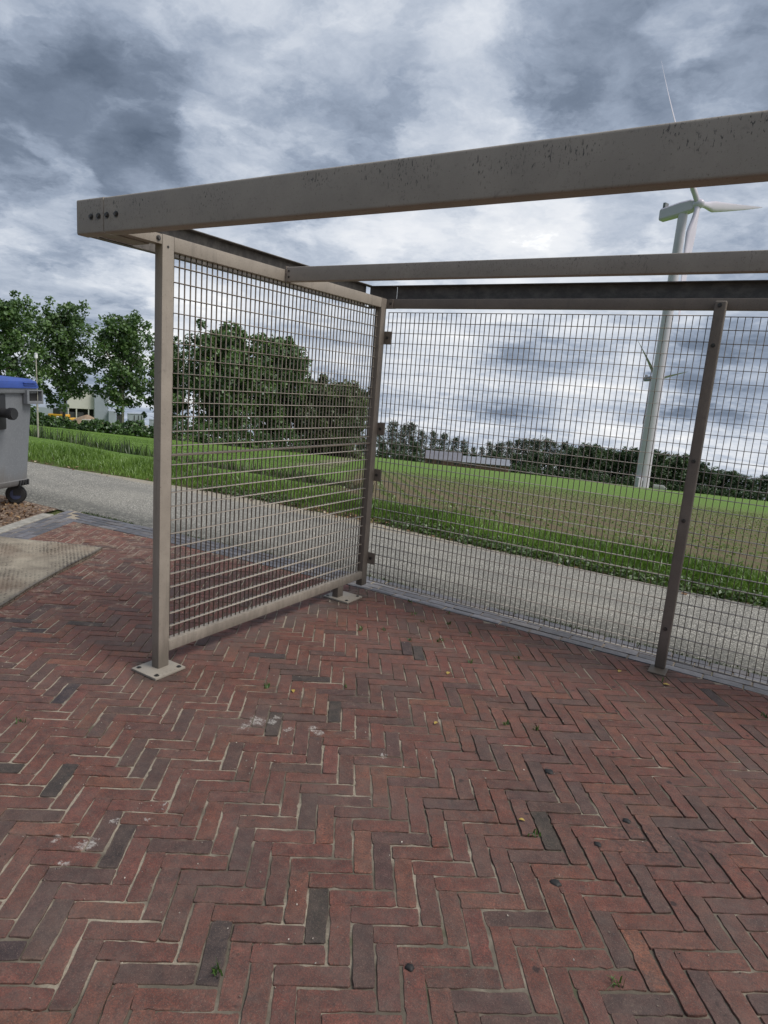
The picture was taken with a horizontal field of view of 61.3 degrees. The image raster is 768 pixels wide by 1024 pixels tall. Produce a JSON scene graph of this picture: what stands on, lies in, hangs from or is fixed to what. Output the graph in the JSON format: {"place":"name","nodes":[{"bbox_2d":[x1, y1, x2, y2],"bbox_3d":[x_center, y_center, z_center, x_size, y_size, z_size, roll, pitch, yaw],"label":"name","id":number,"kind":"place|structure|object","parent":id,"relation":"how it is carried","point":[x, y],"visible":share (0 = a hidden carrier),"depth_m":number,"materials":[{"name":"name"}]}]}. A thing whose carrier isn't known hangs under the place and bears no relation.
{"place":"outdoors","nodes":[
{"label":"outdoors","id":0,"kind":"place"},
{"bbox_2d":[127,412,144,423],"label":"steel container","id":1,"kind":"object","parent":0,"point":[131,416],"visible":0.43,"depth_m":103.87,"materials":[{"name":"grey metal"}]},
{"bbox_2d":[29,426,345,478],"bbox_3d":[-14.126,-3.675,33.558,42.006,3.418,21.918,11,13,31],"label":"hedge","id":2,"kind":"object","parent":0,"point":[145,441],"depth_m":31.98,"materials":[{"name":"green plant"}]},
{"bbox_2d":[0,510,767,1023],"bbox_3d":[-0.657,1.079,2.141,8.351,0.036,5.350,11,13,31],"label":"brick paving","id":3,"kind":"structure","parent":0,"point":[736,854],"depth_m":2.30,"materials":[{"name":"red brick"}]},
{"bbox_2d":[0,536,102,608],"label":"concrete slab","id":4,"kind":"structure","parent":3,"relation":"on","point":[26,565],"depth_m":4.84,"materials":[{"name":"beige concrete"}]},
{"bbox_2d":[0,552,763,1021],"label":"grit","id":5,"kind":"object","parent":3,"relation":"on","point":[274,760],"visible":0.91,"depth_m":2.53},
{"bbox_2d":[12,598,766,987],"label":"weeds","id":6,"kind":"object","parent":3,"relation":"on","point":[214,972],"visible":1,"depth_m":2.98,"materials":[{"name":"green plant"}]},
{"bbox_2d":[405,963,414,971],"bbox_3d":[0.069,1.200,1.710,0.025,0.007,0.022,11,13,31],"label":"pebble","id":7,"kind":"object","parent":3,"relation":"on","point":[409,967],"visible":1,"depth_m":1.71,"materials":[{"name":"grey stone"}]},
{"bbox_2d":[77,110,767,684],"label":"bicycle shelter","id":8,"kind":"object","parent":3,"relation":"on","point":[163,226],"visible":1,"depth_m":3.43,"materials":[{"name":"beige paint"}]},
{"bbox_2d":[549,879,561,886],"bbox_3d":[0.543,1.171,2.047,0.033,0.007,0.034,0,12,-20],"label":"pebble","id":9,"kind":"object","parent":3,"relation":"on","point":[555,882],"visible":1,"depth_m":2.04,"materials":[{"name":"grey stone"}]},
{"bbox_2d":[0,462,767,676],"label":"road","id":10,"kind":"structure","parent":0,"point":[128,500],"depth_m":5.67,"materials":[{"name":"grey asphalt"}]},
{"bbox_2d":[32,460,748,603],"bbox_3d":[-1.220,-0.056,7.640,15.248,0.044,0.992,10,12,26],"label":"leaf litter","id":11,"kind":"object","parent":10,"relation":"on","point":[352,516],"visible":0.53,"depth_m":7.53,"materials":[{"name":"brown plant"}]},
{"bbox_2d":[81,511,766,676],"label":"edge moss","id":12,"kind":"object","parent":10,"relation":"on","point":[98,515],"visible":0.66,"depth_m":4.44,"materials":[{"name":"green plant"}]},
{"bbox_2d":[0,0,767,496],"label":"sky","id":13,"kind":"structure","parent":0,"point":[99,98],"materials":[{"name":"grey"}]},
{"bbox_2d":[28,425,767,603],"bbox_3d":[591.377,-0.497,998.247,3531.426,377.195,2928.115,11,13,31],"label":"ground","id":14,"kind":"structure","parent":0,"point":[739,535],"depth_m":18.53,"materials":[{"name":"green plant"}]},
{"bbox_2d":[0,290,51,394],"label":"poplar","id":15,"kind":"object","parent":14,"relation":"on","point":[13,338],"visible":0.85,"depth_m":71.94,"materials":[{"name":"green plant"}]},
{"bbox_2d":[0,513,53,532],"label":"kerb strip","id":16,"kind":"object","parent":14,"relation":"on","point":[17,524],"visible":0.49,"depth_m":6.00,"materials":[{"name":"concrete"}]},
{"bbox_2d":[0,495,56,526],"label":"mulch bed","id":17,"kind":"object","parent":14,"relation":"on","point":[3,515],"visible":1,"depth_m":6.51,"materials":[{"name":"brown wood"}]},
{"bbox_2d":[0,375,42,503],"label":"waste container","id":18,"kind":"object","parent":17,"relation":"on","point":[18,397],"visible":1,"depth_m":6.50,"materials":[{"name":"grey plastic"}]},
{"bbox_2d":[34,353,38,437],"bbox_3d":[-6.998,-2.302,13.104,0.072,1.791,0.121,11,13,31],"label":"lamp post","id":19,"kind":"object","parent":14,"relation":"on","point":[36,358],"visible":0.64,"depth_m":13.10,"materials":[{"name":"grey metal"}]},
{"bbox_2d":[30,408,52,425],"bbox_3d":[-33.208,-8.968,61.245,4.492,1.798,4.621,10,12,26],"label":"hedge bush","id":20,"kind":"object","parent":14,"relation":"on","point":[33,421],"visible":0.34,"depth_m":60.51,"materials":[{"name":"green plant"}]},
{"bbox_2d":[35,416,74,428],"bbox_3d":[-31.949,-8.630,62.045,4.309,1.289,4.349,1,11,-16],"label":"hedge bush","id":21,"kind":"object","parent":14,"relation":"on","point":[55,422],"visible":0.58,"depth_m":61.86,"materials":[{"name":"green plant"}]},
{"bbox_2d":[48,408,74,419],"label":"wheel loader","id":22,"kind":"object","parent":14,"relation":"on","point":[56,412],"visible":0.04,"depth_m":104.07,"materials":[{"name":"yellow paint"}]},
{"bbox_2d":[16,295,107,420],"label":"poplar","id":23,"kind":"object","parent":14,"relation":"on","point":[64,345],"visible":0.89,"depth_m":78.34,"materials":[{"name":"green plant"}]},
{"bbox_2d":[59,418,78,429],"bbox_3d":[-30.939,-8.647,63.599,3.456,1.291,3.845,-4,14,-37],"label":"hedge bush","id":24,"kind":"object","parent":14,"relation":"on","point":[75,422],"visible":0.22,"depth_m":63.03,"materials":[{"name":"green plant"}]},
{"bbox_2d":[38,386,115,422],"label":"industrial hall","id":25,"kind":"structure","parent":14,"relation":"on","point":[94,407],"depth_m":114.95,"materials":[{"name":"white metal"}]},
{"bbox_2d":[74,415,93,423],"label":"sand heap","id":26,"kind":"object","parent":14,"relation":"on","point":[79,419],"visible":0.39,"depth_m":100.61,"materials":[{"name":"beige sand"}]},
{"bbox_2d":[76,418,112,432],"bbox_3d":[-27.493,-8.211,61.857,3.438,1.485,3.607,5,11,3],"label":"hedge bush","id":27,"kind":"object","parent":14,"relation":"on","point":[83,425],"visible":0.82,"depth_m":61.26,"materials":[{"name":"green plant"}]},
{"bbox_2d":[91,420,133,435],"bbox_3d":[-26.143,-8.217,62.712,3.972,1.613,3.871,4,11,-2],"label":"hedge bush","id":28,"kind":"object","parent":14,"relation":"on","point":[118,427],"visible":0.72,"depth_m":61.80,"materials":[{"name":"green plant"}]},
{"bbox_2d":[79,309,153,422],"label":"poplar","id":29,"kind":"object","parent":14,"relation":"on","point":[120,375],"visible":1,"depth_m":76.76,"materials":[{"name":"green plant"}]},
{"bbox_2d":[117,419,147,435],"bbox_3d":[-24.627,-8.270,64.172,4.413,1.851,4.256,7,11,13],"label":"hedge bush","id":30,"kind":"object","parent":14,"relation":"on","point":[136,427],"visible":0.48,"depth_m":63.27,"materials":[{"name":"green plant"}]},
{"bbox_2d":[134,425,153,437],"bbox_3d":[-22.831,-7.819,63.758,3.524,1.444,3.553,5,11,3],"label":"hedge bush","id":31,"kind":"object","parent":14,"relation":"on","point":[149,431],"visible":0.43,"depth_m":62.81,"materials":[{"name":"green plant"}]},
{"bbox_2d":[138,335,191,430],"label":"poplar","id":32,"kind":"object","parent":14,"relation":"on","point":[150,402],"visible":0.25,"depth_m":83.95,"materials":[{"name":"green plant"}]},
{"bbox_2d":[153,411,209,442],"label":"hedge bush","id":33,"kind":"object","parent":14,"relation":"on","point":[180,429],"visible":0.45,"depth_m":68.28,"materials":[{"name":"green plant"}]},
{"bbox_2d":[29,421,379,490],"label":"grass","id":34,"kind":"object","parent":14,"relation":"on","point":[126,449],"visible":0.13,"depth_m":12.72,"materials":[{"name":"green plant"}]},
{"bbox_2d":[189,420,238,445],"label":"hedge bush","id":35,"kind":"object","parent":14,"relation":"on","point":[216,434],"visible":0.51,"depth_m":70.89,"materials":[{"name":"green plant"}]},
{"bbox_2d":[173,318,275,439],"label":"poplar","id":36,"kind":"object","parent":14,"relation":"on","point":[197,349],"visible":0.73,"depth_m":80.01,"materials":[{"name":"green plant"}]},
{"bbox_2d":[220,424,271,448],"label":"hedge bush","id":37,"kind":"object","parent":14,"relation":"on","point":[252,437],"visible":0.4,"depth_m":73.57,"materials":[{"name":"green plant"}]},
{"bbox_2d":[244,332,318,447],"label":"poplar","id":38,"kind":"object","parent":14,"relation":"on","point":[279,383],"visible":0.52,"depth_m":86.33,"materials":[{"name":"green plant"}]},
{"bbox_2d":[255,429,308,453],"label":"hedge bush","id":39,"kind":"object","parent":14,"relation":"on","point":[280,442],"visible":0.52,"depth_m":78.58,"materials":[{"name":"green plant"}]},
{"bbox_2d":[288,373,369,458],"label":"willow","id":40,"kind":"object","parent":14,"relation":"on","point":[317,414],"visible":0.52,"depth_m":87.59,"materials":[{"name":"green plant"}]},
{"bbox_2d":[0,510,767,695],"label":"paving border","id":41,"kind":"object","parent":14,"relation":"on","point":[60,520],"visible":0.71,"depth_m":4.55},
{"bbox_2d":[375,446,394,458],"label":"woodland shrub","id":42,"kind":"object","parent":14,"relation":"on","point":[384,454],"visible":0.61,"depth_m":256.05,"materials":[{"name":"green plant"}]},
{"bbox_2d":[385,420,399,444],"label":"woodland tree","id":43,"kind":"object","parent":14,"relation":"on","point":[394,433],"visible":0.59,"depth_m":293.18,"materials":[{"name":"green plant"}]},
{"bbox_2d":[388,441,399,457],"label":"woodland tree","id":44,"kind":"object","parent":14,"relation":"on","point":[393,446],"visible":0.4,"depth_m":269.74,"materials":[{"name":"green plant"}]},
{"bbox_2d":[391,448,407,459],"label":"woodland shrub","id":45,"kind":"object","parent":14,"relation":"on","point":[397,457],"visible":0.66,"depth_m":262.90,"materials":[{"name":"green plant"}]},
{"bbox_2d":[397,423,409,445],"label":"woodland tree","id":46,"kind":"object","parent":14,"relation":"on","point":[403,434],"visible":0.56,"depth_m":298.90,"materials":[{"name":"green plant"}]},
{"bbox_2d":[405,422,417,460],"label":"woodland tree","id":47,"kind":"object","parent":14,"relation":"on","point":[411,431],"visible":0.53,"depth_m":299.64,"materials":[{"name":"green plant"}]},
{"bbox_2d":[409,441,420,457],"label":"woodland tree","id":48,"kind":"object","parent":14,"relation":"on","point":[414,448],"visible":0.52,"depth_m":282.44,"materials":[{"name":"green plant"}]},
{"bbox_2d":[416,429,428,451],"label":"woodland tree","id":49,"kind":"object","parent":14,"relation":"on","point":[420,440],"visible":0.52,"depth_m":297.63,"materials":[{"name":"green plant"}]},
{"bbox_2d":[427,430,440,450],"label":"woodland tree","id":50,"kind":"object","parent":14,"relation":"on","point":[433,440],"visible":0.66,"depth_m":299.82,"materials":[{"name":"green plant"}]},
{"bbox_2d":[439,432,451,451],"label":"woodland tree","id":51,"kind":"object","parent":14,"relation":"on","point":[442,441],"visible":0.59,"depth_m":300.61,"materials":[{"name":"green plant"}]},
{"bbox_2d":[450,436,462,452],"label":"woodland tree","id":52,"kind":"object","parent":14,"relation":"on","point":[456,444],"visible":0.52,"depth_m":307.34,"materials":[{"name":"green plant"}]},
{"bbox_2d":[195,483,767,607],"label":"verge weeds","id":53,"kind":"object","parent":14,"relation":"on","point":[750,597],"visible":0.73,"depth_m":6.18,"materials":[{"name":"green plant"}]},
{"bbox_2d":[484,441,493,455],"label":"woodland tree","id":54,"kind":"object","parent":14,"relation":"on","point":[489,449],"visible":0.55,"depth_m":313.81,"materials":[{"name":"green plant"}]},
{"bbox_2d":[494,441,506,455],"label":"woodland tree","id":55,"kind":"object","parent":14,"relation":"on","point":[500,448],"visible":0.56,"depth_m":308.70,"materials":[{"name":"green plant"}]},
{"bbox_2d":[504,440,516,459],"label":"woodland tree","id":56,"kind":"object","parent":14,"relation":"on","point":[510,446],"visible":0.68,"depth_m":309.74,"materials":[{"name":"green plant"}]},
{"bbox_2d":[509,453,521,469],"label":"woodland tree","id":57,"kind":"object","parent":14,"relation":"on","point":[514,455],"visible":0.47,"depth_m":299.96,"materials":[{"name":"green plant"}]},
{"bbox_2d":[509,439,524,458],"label":"woodland tree","id":58,"kind":"object","parent":14,"relation":"on","point":[516,444],"visible":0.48,"depth_m":310.74,"materials":[{"name":"green plant"}]},
{"bbox_2d":[509,462,526,472],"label":"woodland shrub","id":59,"kind":"object","parent":14,"relation":"on","point":[518,466],"visible":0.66,"depth_m":277.78,"materials":[{"name":"green plant"}]},
{"bbox_2d":[518,437,531,459],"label":"woodland tree","id":60,"kind":"object","parent":14,"relation":"on","point":[526,445],"visible":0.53,"depth_m":310.49,"materials":[{"name":"green plant"}]},
{"bbox_2d":[519,454,534,472],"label":"woodland tree","id":61,"kind":"object","parent":14,"relation":"on","point":[524,457],"visible":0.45,"depth_m":296.59,"materials":[{"name":"green plant"}]},
{"bbox_2d":[518,463,539,475],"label":"woodland shrub","id":62,"kind":"object","parent":14,"relation":"on","point":[529,467],"visible":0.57,"depth_m":277.13,"materials":[{"name":"green plant"}]},
{"bbox_2d":[530,438,544,453],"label":"woodland tree","id":63,"kind":"object","parent":14,"relation":"on","point":[536,447],"visible":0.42,"depth_m":309.48,"materials":[{"name":"green plant"}]},
{"bbox_2d":[530,450,546,471],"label":"woodland tree","id":64,"kind":"object","parent":14,"relation":"on","point":[535,457],"visible":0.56,"depth_m":299.46,"materials":[{"name":"green plant"}]},
{"bbox_2d":[534,466,550,476],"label":"woodland shrub","id":65,"kind":"object","parent":14,"relation":"on","point":[544,471],"visible":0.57,"depth_m":283.27,"materials":[{"name":"green plant"}]},
{"bbox_2d":[539,435,552,473],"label":"woodland tree","id":66,"kind":"object","parent":14,"relation":"on","point":[547,444],"visible":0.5,"depth_m":315.21,"materials":[{"name":"green plant"}]},
{"bbox_2d":[331,466,767,563],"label":"field seedlings","id":67,"kind":"object","parent":14,"relation":"on","point":[617,529],"visible":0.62,"depth_m":15.80,"materials":[{"name":"green plant"}]},
{"bbox_2d":[540,454,558,474],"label":"woodland tree","id":68,"kind":"object","parent":14,"relation":"on","point":[551,459],"visible":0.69,"depth_m":288.90,"materials":[{"name":"green plant"}]},
{"bbox_2d":[544,469,560,477],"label":"woodland shrub","id":69,"kind":"object","parent":14,"relation":"on","point":[555,473],"visible":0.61,"depth_m":286.64,"materials":[{"name":"green plant"}]},
{"bbox_2d":[547,440,561,459],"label":"woodland tree","id":70,"kind":"object","parent":14,"relation":"on","point":[553,444],"visible":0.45,"depth_m":314.94,"materials":[{"name":"green plant"}]},
{"bbox_2d":[555,454,565,476],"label":"woodland tree","id":71,"kind":"object","parent":14,"relation":"on","point":[563,459],"visible":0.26,"depth_m":302.73,"materials":[{"name":"green plant"}]},
{"bbox_2d":[557,440,569,455],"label":"woodland tree","id":72,"kind":"object","parent":14,"relation":"on","point":[564,446],"visible":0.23,"depth_m":321.31,"materials":[{"name":"green plant"}]},
{"bbox_2d":[556,469,572,478],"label":"woodland shrub","id":73,"kind":"object","parent":14,"relation":"on","point":[566,473],"visible":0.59,"depth_m":285.37,"materials":[{"name":"green plant"}]},
{"bbox_2d":[558,447,585,476],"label":"woodland tree","id":74,"kind":"object","parent":14,"relation":"on","point":[574,458],"visible":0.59,"depth_m":293.97,"materials":[{"name":"green plant"}]},
{"bbox_2d":[567,469,584,479],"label":"woodland shrub","id":75,"kind":"object","parent":14,"relation":"on","point":[578,477],"visible":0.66,"depth_m":282.32,"materials":[{"name":"green plant"}]},
{"bbox_2d":[568,442,591,475],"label":"woodland tree","id":76,"kind":"object","parent":14,"relation":"on","point":[581,447],"visible":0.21,"depth_m":303.27,"materials":[{"name":"green plant"}]},
{"bbox_2d":[578,443,608,480],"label":"woodland tree","id":77,"kind":"object","parent":14,"relation":"on","point":[591,459],"visible":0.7,"depth_m":296.87,"materials":[{"name":"green plant"}]},
{"bbox_2d":[594,474,611,482],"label":"woodland shrub","id":78,"kind":"object","parent":14,"relation":"on","point":[607,479],"visible":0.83,"depth_m":284.45,"materials":[{"name":"green plant"}]},
{"bbox_2d":[595,447,616,480],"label":"woodland tree","id":79,"kind":"object","parent":14,"relation":"on","point":[603,463],"visible":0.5,"depth_m":300.89,"materials":[{"name":"green plant"}]},
{"bbox_2d":[610,475,622,483],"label":"woodland shrub","id":80,"kind":"object","parent":14,"relation":"on","point":[613,480],"visible":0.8,"depth_m":288.34,"materials":[{"name":"green plant"}]},
{"bbox_2d":[608,446,634,484],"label":"woodland tree","id":81,"kind":"object","parent":14,"relation":"on","point":[622,457],"visible":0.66,"depth_m":301.81,"materials":[{"name":"green plant"}]},
{"bbox_2d":[620,476,634,485],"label":"woodland shrub","id":82,"kind":"object","parent":14,"relation":"on","point":[625,480],"visible":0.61,"depth_m":287.01,"materials":[{"name":"green plant"}]},
{"bbox_2d":[619,447,638,485],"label":"woodland tree","id":83,"kind":"object","parent":14,"relation":"on","point":[633,461],"visible":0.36,"depth_m":297.44,"materials":[{"name":"green plant"}]},
{"bbox_2d":[649,479,669,489],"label":"woodland shrub","id":84,"kind":"object","parent":14,"relation":"on","point":[656,481],"visible":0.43,"depth_m":292.35,"materials":[{"name":"green plant"}]},
{"bbox_2d":[653,484,666,489],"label":"white van","id":85,"kind":"object","parent":14,"relation":"on","point":[655,486],"visible":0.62,"depth_m":247.30,"materials":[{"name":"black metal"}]},
{"bbox_2d":[650,451,673,483],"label":"woodland tree","id":86,"kind":"object","parent":14,"relation":"on","point":[659,469],"visible":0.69,"depth_m":293.55,"materials":[{"name":"green plant"}]},
{"bbox_2d":[639,343,685,426],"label":"wind turbine","id":87,"kind":"object","parent":14,"relation":"on","point":[646,377],"visible":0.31,"depth_m":619.58,"materials":[{"name":"white metal"}]},
{"bbox_2d":[667,481,682,490],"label":"woodland shrub","id":88,"kind":"object","parent":14,"relation":"on","point":[676,488],"visible":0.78,"depth_m":289.72,"materials":[{"name":"green plant"}]},
{"bbox_2d":[665,453,688,490],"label":"woodland tree","id":89,"kind":"object","parent":14,"relation":"on","point":[680,461],"visible":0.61,"depth_m":294.95,"materials":[{"name":"green plant"}]},
{"bbox_2d":[634,61,762,487],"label":"wind turbine","id":90,"kind":"object","parent":14,"relation":"on","point":[681,211],"visible":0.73,"depth_m":231.95,"materials":[{"name":"white metal"}]},
{"bbox_2d":[695,483,706,493],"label":"woodland shrub","id":91,"kind":"object","parent":14,"relation":"on","point":[698,490],"visible":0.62,"depth_m":285.76,"materials":[{"name":"green plant"}]},
{"bbox_2d":[697,461,710,488],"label":"woodland tree","id":92,"kind":"object","parent":14,"relation":"on","point":[702,465],"visible":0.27,"depth_m":300.75,"materials":[{"name":"green plant"}]},
{"bbox_2d":[701,487,718,495],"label":"woodland shrub","id":93,"kind":"object","parent":14,"relation":"on","point":[713,490],"visible":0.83,"depth_m":283.30,"materials":[{"name":"green plant"}]},
{"bbox_2d":[700,466,722,494],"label":"woodland tree","id":94,"kind":"object","parent":14,"relation":"on","point":[713,479],"visible":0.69,"depth_m":293.63,"materials":[{"name":"green plant"}]},
{"bbox_2d":[716,469,728,495],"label":"woodland tree","id":95,"kind":"object","parent":14,"relation":"on","point":[723,471],"visible":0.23,"depth_m":302.20,"materials":[{"name":"green plant"}]},
{"bbox_2d":[718,486,732,496],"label":"woodland shrub","id":96,"kind":"object","parent":14,"relation":"on","point":[724,491],"visible":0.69,"depth_m":284.65,"materials":[{"name":"green plant"}]},
{"bbox_2d":[719,470,742,493],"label":"woodland tree","id":97,"kind":"object","parent":14,"relation":"on","point":[730,472],"visible":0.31,"depth_m":298.77,"materials":[{"name":"green plant"}]},
{"bbox_2d":[727,474,746,498],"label":"woodland tree","id":98,"kind":"object","parent":14,"relation":"on","point":[734,484],"visible":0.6,"depth_m":290.29,"materials":[{"name":"green plant"}]},
{"bbox_2d":[726,485,749,498],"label":"woodland shrub","id":99,"kind":"object","parent":14,"relation":"on","point":[739,495],"visible":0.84,"depth_m":278.64,"materials":[{"name":"green plant"}]},
{"bbox_2d":[742,475,760,497],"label":"woodland tree","id":100,"kind":"object","parent":14,"relation":"on","point":[749,483],"visible":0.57,"depth_m":285.14,"materials":[{"name":"green plant"}]},
{"bbox_2d":[740,488,763,499],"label":"woodland shrub","id":101,"kind":"object","parent":14,"relation":"on","point":[753,497],"visible":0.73,"depth_m":276.43,"materials":[{"name":"green plant"}]},
{"bbox_2d":[754,489,767,500],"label":"woodland shrub","id":102,"kind":"object","parent":14,"relation":"on","point":[764,496],"visible":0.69,"depth_m":275.21,"materials":[{"name":"green plant"}]},
{"bbox_2d":[754,474,767,499],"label":"woodland tree","id":103,"kind":"object","parent":14,"relation":"on","point":[764,482],"visible":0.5,"depth_m":294.49,"materials":[{"name":"green plant"}]},
{"bbox_2d":[28,441,767,604],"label":"verge grass","id":104,"kind":"structure","parent":0,"point":[73,456],"depth_m":7.46,"materials":[{"name":"green plant"}]},
{"bbox_2d":[425,450,509,471],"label":"long barn","id":105,"kind":"structure","parent":0,"point":[478,459],"depth_m":235.19,"materials":[{"name":"metal"}]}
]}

